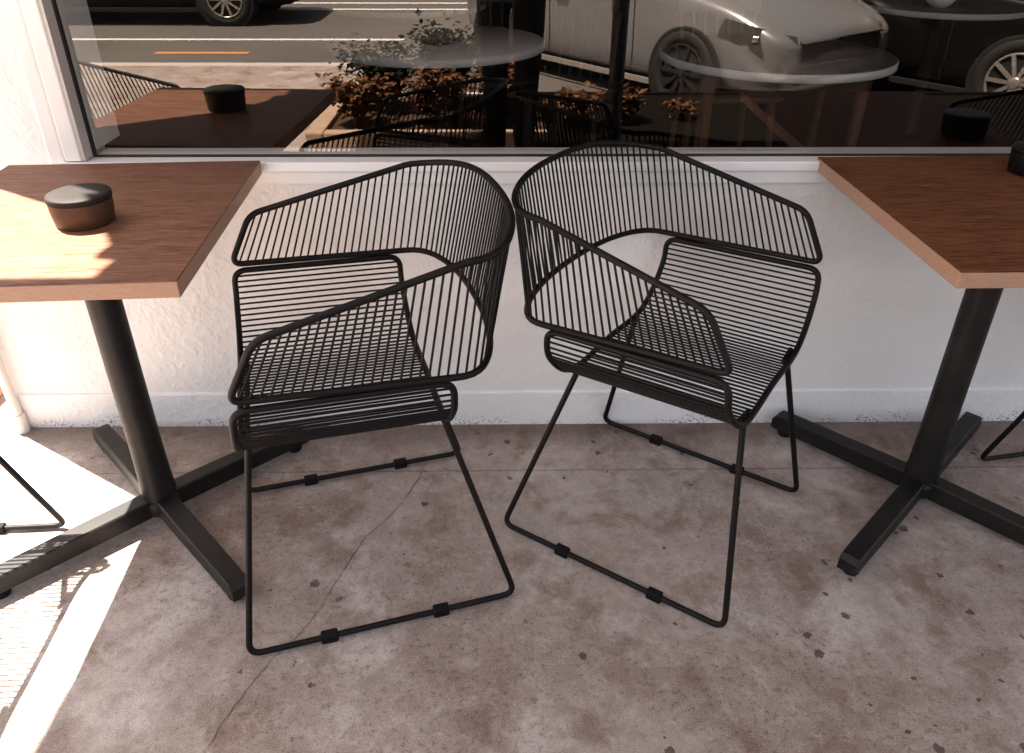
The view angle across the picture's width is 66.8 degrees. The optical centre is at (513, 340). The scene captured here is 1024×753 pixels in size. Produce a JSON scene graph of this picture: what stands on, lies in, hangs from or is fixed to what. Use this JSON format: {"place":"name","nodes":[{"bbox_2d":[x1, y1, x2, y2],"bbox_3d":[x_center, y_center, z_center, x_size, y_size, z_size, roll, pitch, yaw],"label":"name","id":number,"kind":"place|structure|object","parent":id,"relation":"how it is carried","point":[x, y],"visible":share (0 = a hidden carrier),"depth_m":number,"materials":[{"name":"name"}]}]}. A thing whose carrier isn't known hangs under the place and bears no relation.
{"place":"outdoors","nodes":[
{"label":"outdoors","id":0,"kind":"place"},
{"bbox_2d":[0,394,1023,752],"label":"pavement","id":1,"kind":"structure","parent":0,"point":[908,638],"depth_m":1.58,"materials":[{"name":"concrete"}]},
{"bbox_2d":[0,455,64,533],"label":"wire chair","id":2,"kind":"object","parent":1,"relation":"on","point":[28,487],"visible":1,"depth_m":1.72,"materials":[{"name":"metal"}]},
{"bbox_2d":[0,161,308,601],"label":"cafe table","id":3,"kind":"object","parent":1,"relation":"on","point":[159,236],"visible":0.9,"depth_m":1.56,"materials":[{"name":"brown wood"}]},
{"bbox_2d":[44,183,115,231],"bbox_3d":[-0.772,-0.238,1.391,0.108,0.056,0.108,0,30,-1],"label":"lidded tin","id":4,"kind":"object","parent":3,"relation":"on","point":[81,207],"visible":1,"depth_m":1.36,"materials":[{"name":"black metal"}]},
{"bbox_2d":[205,468,422,750],"bbox_3d":[-0.375,0.511,1.631,0.052,0.001,0.860,10,31,16],"label":"pavement crack","id":5,"kind":"object","parent":1,"relation":"on","point":[309,622],"visible":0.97,"depth_m":1.53,"materials":[{"name":"grey concrete"}]},
{"bbox_2d":[227,159,515,655],"bbox_3d":[-0.299,0.101,1.542,0.566,0.803,0.551,-8,31,-15],"label":"wire chair","id":6,"kind":"object","parent":1,"relation":"on","point":[242,433],"visible":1,"depth_m":1.47,"materials":[{"name":"metal"}]},
{"bbox_2d":[0,0,1023,433],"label":"cafe building","id":7,"kind":"structure","parent":1,"relation":"on","point":[284,98],"depth_m":2.03,"materials":[{"name":"paint"}]},
{"bbox_2d":[322,0,485,146],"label":"round table","id":8,"kind":"object","parent":7,"relation":"on","point":[413,132],"visible":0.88,"depth_m":4.18,"materials":[{"name":"white wood"}]},
{"bbox_2d":[327,24,544,147],"bbox_3d":[-0.309,-0.891,3.315,0.870,0.736,0.870,0,30,-1],"label":"round table","id":9,"kind":"object","parent":7,"relation":"on","point":[402,46],"visible":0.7,"depth_m":3.03,"materials":[{"name":"grey wood"}]},
{"bbox_2d":[422,18,455,44],"bbox_3d":[-0.291,-1.207,3.041,0.132,0.084,0.132,0,30,-1],"label":"pot","id":10,"kind":"object","parent":9,"relation":"on","point":[438,31],"visible":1,"depth_m":3.00,"materials":[{"name":"grey ceramic"}]},
{"bbox_2d":[439,0,534,147],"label":"spindle chair","id":11,"kind":"object","parent":7,"relation":"on","point":[512,77],"visible":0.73,"depth_m":3.91,"materials":[{"name":"brown wood"}]},
{"bbox_2d":[2,0,1010,183],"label":"window frame","id":12,"kind":"structure","parent":7,"relation":"in","point":[55,42],"depth_m":1.76,"materials":[{"name":"white paint"}]},
{"bbox_2d":[519,0,637,147],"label":"spindle chair","id":13,"kind":"object","parent":7,"relation":"on","point":[558,87],"visible":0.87,"depth_m":3.71,"materials":[{"name":"brown wood"}]},
{"bbox_2d":[667,0,783,146],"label":"spindle chair","id":14,"kind":"object","parent":7,"relation":"on","point":[744,97],"visible":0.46,"depth_m":3.66,"materials":[{"name":"brown wood"}]},
{"bbox_2d":[659,34,898,146],"bbox_3d":[0.985,-0.768,3.110,0.860,0.736,0.860,3,30,5],"label":"round table","id":15,"kind":"object","parent":7,"relation":"on","point":[820,67],"visible":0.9,"depth_m":2.79,"materials":[{"name":"grey wood"}]},
{"bbox_2d":[858,0,1023,146],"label":"round table","id":16,"kind":"object","parent":7,"relation":"on","point":[908,134],"visible":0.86,"depth_m":4.28,"materials":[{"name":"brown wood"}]},
{"bbox_2d":[926,0,955,7],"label":"bowl","id":17,"kind":"object","parent":16,"relation":"on","point":[939,3],"visible":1,"depth_m":4.02,"materials":[{"name":"white paint"}]},
{"bbox_2d":[504,140,822,627],"bbox_3d":[0.316,0.048,1.636,0.566,0.803,0.551,19,35,29],"label":"wire chair","id":18,"kind":"object","parent":1,"relation":"on","point":[704,373],"visible":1,"depth_m":1.59,"materials":[{"name":"metal"}]},
{"bbox_2d":[771,156,1023,576],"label":"cafe table","id":19,"kind":"object","parent":1,"relation":"on","point":[957,222],"visible":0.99,"depth_m":1.65,"materials":[{"name":"brown wood"}]},
{"bbox_2d":[1007,141,1023,176],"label":"lidded tin","id":20,"kind":"object","parent":19,"relation":"on","point":[1016,162],"visible":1,"depth_m":1.65,"materials":[{"name":"black metal"}]},
{"bbox_2d":[981,411,1023,460],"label":"wire chair","id":21,"kind":"object","parent":1,"relation":"on","point":[1002,436],"visible":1,"depth_m":1.95,"materials":[{"name":"metal"}]}
]}

